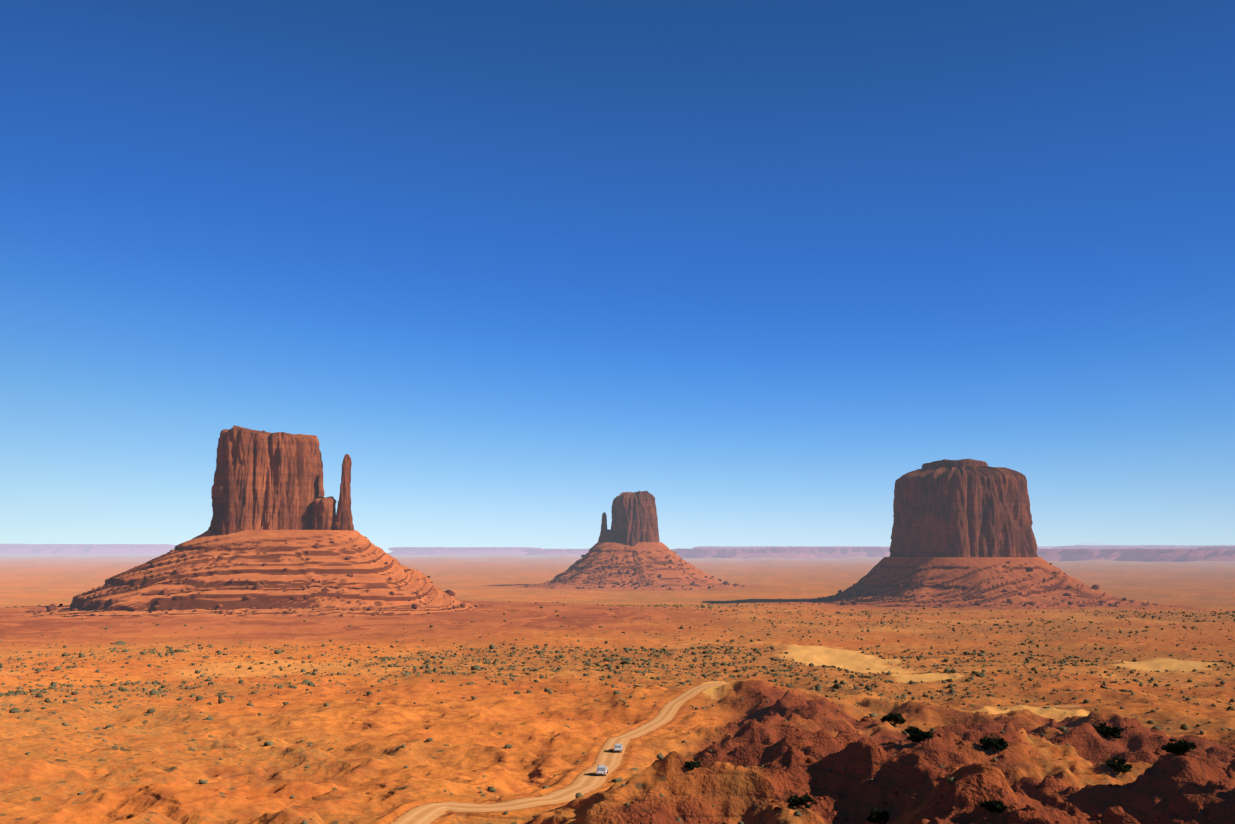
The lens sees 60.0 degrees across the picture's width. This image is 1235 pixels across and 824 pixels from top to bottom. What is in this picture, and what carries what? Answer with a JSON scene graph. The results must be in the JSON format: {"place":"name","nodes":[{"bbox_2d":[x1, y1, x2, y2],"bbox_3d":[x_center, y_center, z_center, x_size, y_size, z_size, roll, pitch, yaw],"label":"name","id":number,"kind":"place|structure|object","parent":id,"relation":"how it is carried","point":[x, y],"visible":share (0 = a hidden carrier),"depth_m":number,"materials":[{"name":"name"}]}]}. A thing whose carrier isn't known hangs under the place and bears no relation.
{"place":"outdoors","nodes":[
{"label":"outdoors","id":0,"kind":"place"},
{"bbox_2d":[0,553,1234,823],"bbox_3d":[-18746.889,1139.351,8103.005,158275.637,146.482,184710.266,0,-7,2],"label":"desert ground","id":1,"kind":"structure","parent":0,"point":[356,773],"depth_m":463.64,"materials":[{"name":"orange sand"}]},
{"bbox_2d":[0,544,175,554],"bbox_3d":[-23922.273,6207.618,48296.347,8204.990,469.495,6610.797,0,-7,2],"label":"mesa","id":2,"kind":"structure","parent":1,"relation":"on","point":[53,549],"depth_m":45892.13,"materials":[{"name":"purple stone"}]},
{"bbox_2d":[22,425,482,617],"bbox_3d":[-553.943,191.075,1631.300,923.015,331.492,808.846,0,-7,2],"label":"butte","id":3,"kind":"object","parent":1,"relation":"on","point":[280,537],"visible":0.83,"depth_m":1526.75,"materials":[{"name":"stone"}]},
{"bbox_2d":[388,547,540,554],"bbox_3d":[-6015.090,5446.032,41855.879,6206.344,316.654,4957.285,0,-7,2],"label":"mesa","id":4,"kind":"structure","parent":1,"relation":"on","point":[456,550],"depth_m":39971.48,"materials":[{"name":"purple stone"}]},
{"bbox_2d":[521,549,588,555],"bbox_3d":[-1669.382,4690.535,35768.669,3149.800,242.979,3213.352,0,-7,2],"label":"mesa","id":5,"kind":"structure","parent":1,"relation":"on","point":[533,552],"depth_m":34667.26,"materials":[{"name":"purple stone"}]},
{"bbox_2d":[0,601,1234,823],"bbox_3d":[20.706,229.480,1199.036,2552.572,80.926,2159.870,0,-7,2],"label":"scrub bushes","id":6,"kind":"object","parent":1,"relation":"on","point":[648,663],"visible":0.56,"depth_m":740.56,"materials":[{"name":"green plant"}]},
{"bbox_2d":[520,491,744,590],"bbox_3d":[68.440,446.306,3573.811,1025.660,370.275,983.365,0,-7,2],"label":"butte","id":7,"kind":"object","parent":1,"relation":"on","point":[629,550],"visible":0.88,"depth_m":3463.55,"materials":[{"name":"stone"}]},
{"bbox_2d":[683,758,700,769],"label":"juniper","id":8,"kind":"object","parent":1,"relation":"on","point":[690,764],"visible":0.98,"depth_m":197.37,"materials":[{"name":"green plant"}]},
{"bbox_2d":[671,548,820,558],"bbox_3d":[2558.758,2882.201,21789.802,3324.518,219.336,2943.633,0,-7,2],"label":"mesa","id":9,"kind":"structure","parent":1,"relation":"on","point":[792,553],"depth_m":20720.97,"materials":[{"name":"purple stone"}]},
{"bbox_2d":[693,546,880,548],"bbox_3d":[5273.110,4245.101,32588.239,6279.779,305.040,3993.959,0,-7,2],"label":"mesa","id":10,"kind":"structure","parent":1,"relation":"on","point":[737,547],"depth_m":31476.42,"materials":[{"name":"purple stone"}]},
{"bbox_2d":[784,793,813,808],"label":"juniper","id":11,"kind":"object","parent":1,"relation":"on","point":[796,801],"visible":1,"depth_m":180.88,"materials":[{"name":"green plant"}]},
{"bbox_2d":[769,547,889,557],"bbox_3d":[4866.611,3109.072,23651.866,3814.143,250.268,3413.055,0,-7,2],"label":"mesa","id":12,"kind":"structure","parent":1,"relation":"on","point":[830,552],"depth_m":22341.78,"materials":[{"name":"purple stone"}]},
{"bbox_2d":[866,808,892,823],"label":"juniper","id":13,"kind":"object","parent":1,"relation":"on","point":[880,816],"visible":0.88,"depth_m":175.69,"materials":[{"name":"green plant"}]},
{"bbox_2d":[880,712,906,725],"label":"juniper","id":14,"kind":"object","parent":1,"relation":"on","point":[896,718],"visible":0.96,"depth_m":420.28,"materials":[{"name":"green plant"}]},
{"bbox_2d":[904,725,935,742],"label":"juniper","id":15,"kind":"object","parent":1,"relation":"on","point":[916,734],"visible":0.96,"depth_m":259.17,"materials":[{"name":"green plant"}]},
{"bbox_2d":[631,686,1234,823],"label":"mound rubble","id":16,"kind":"object","parent":1,"relation":"on","point":[895,793],"visible":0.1,"depth_m":228.98,"materials":[{"name":"brown stone"}]},
{"bbox_2d":[807,459,1172,608],"bbox_3d":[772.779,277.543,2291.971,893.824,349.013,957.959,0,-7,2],"label":"butte","id":17,"kind":"object","parent":1,"relation":"on","point":[962,534],"visible":0.96,"depth_m":2169.39,"materials":[{"name":"stone"}]},
{"bbox_2d":[979,736,1007,751],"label":"juniper","id":18,"kind":"object","parent":1,"relation":"on","point":[985,742],"visible":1,"depth_m":257.41,"materials":[{"name":"green plant"}]},
{"bbox_2d":[978,799,1008,813],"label":"juniper","id":19,"kind":"object","parent":1,"relation":"on","point":[994,806],"visible":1,"depth_m":136.05,"materials":[{"name":"green plant"}]},
{"bbox_2d":[1037,546,1055,548],"bbox_3d":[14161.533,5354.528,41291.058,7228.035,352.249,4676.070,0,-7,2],"label":"mesa","id":20,"kind":"structure","parent":1,"relation":"on","point":[1044,547],"depth_m":39268.82,"materials":[{"name":"purple stone"}]},
{"bbox_2d":[1092,722,1123,739],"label":"juniper","id":21,"kind":"object","parent":1,"relation":"on","point":[1105,731],"visible":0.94,"depth_m":324.72,"materials":[{"name":"green plant"}]},
{"bbox_2d":[1105,756,1132,774],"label":"juniper","id":22,"kind":"object","parent":1,"relation":"on","point":[1120,765],"visible":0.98,"depth_m":257.48,"materials":[{"name":"green plant"}]},
{"bbox_2d":[1037,548,1228,560],"bbox_3d":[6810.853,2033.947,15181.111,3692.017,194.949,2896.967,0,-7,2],"label":"mesa","id":23,"kind":"structure","parent":1,"relation":"on","point":[1075,554],"depth_m":14110.98,"materials":[{"name":"purple stone"}]},
{"bbox_2d":[1052,545,1234,548],"bbox_3d":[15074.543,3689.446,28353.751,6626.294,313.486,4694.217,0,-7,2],"label":"mesa","id":24,"kind":"structure","parent":1,"relation":"on","point":[1130,547],"depth_m":27516.27,"materials":[{"name":"purple stone"}]},
{"bbox_2d":[1114,549,1234,561],"bbox_3d":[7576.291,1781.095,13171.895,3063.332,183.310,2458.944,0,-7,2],"label":"mesa","id":25,"kind":"structure","parent":1,"relation":"on","point":[1151,555],"depth_m":12567.21,"materials":[{"name":"purple stone"}]},
{"bbox_2d":[1161,736,1198,754],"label":"juniper","id":26,"kind":"object","parent":1,"relation":"on","point":[1178,747],"visible":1,"depth_m":212.61,"materials":[{"name":"green plant"}]},
{"bbox_2d":[1197,547,1234,549],"bbox_3d":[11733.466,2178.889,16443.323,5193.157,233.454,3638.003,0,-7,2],"label":"mesa","id":27,"kind":"structure","parent":1,"relation":"on","point":[1231,548],"depth_m":16719.03,"materials":[{"name":"purple stone"}]},
{"bbox_2d":[0,0,1234,552],"label":"sky","id":28,"kind":"structure","parent":0,"point":[753,268],"materials":[{"name":"blue"}]},
{"bbox_2d":[389,682,1080,823],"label":"dirt road","id":29,"kind":"structure","parent":0,"point":[586,781],"depth_m":246.53,"materials":[{"name":"beige soil"}]},
{"bbox_2d":[596,765,607,775],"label":"suv","id":30,"kind":"object","parent":29,"relation":"on","point":[602,770],"visible":1,"depth_m":260.77,"materials":[{"name":"paint"}]},
{"bbox_2d":[614,744,622,752],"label":"suv","id":31,"kind":"object","parent":29,"relation":"on","point":[618,747],"visible":1,"depth_m":319.95,"materials":[{"name":"paint"}]},
{"bbox_2d":[1067,542,1139,545],"bbox_3d":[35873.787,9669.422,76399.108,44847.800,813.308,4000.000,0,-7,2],"label":"mesa","id":32,"kind":"structure","parent":0,"point":[1091,543],"depth_m":76307.28,"materials":[{"name":"purple"}]}
]}

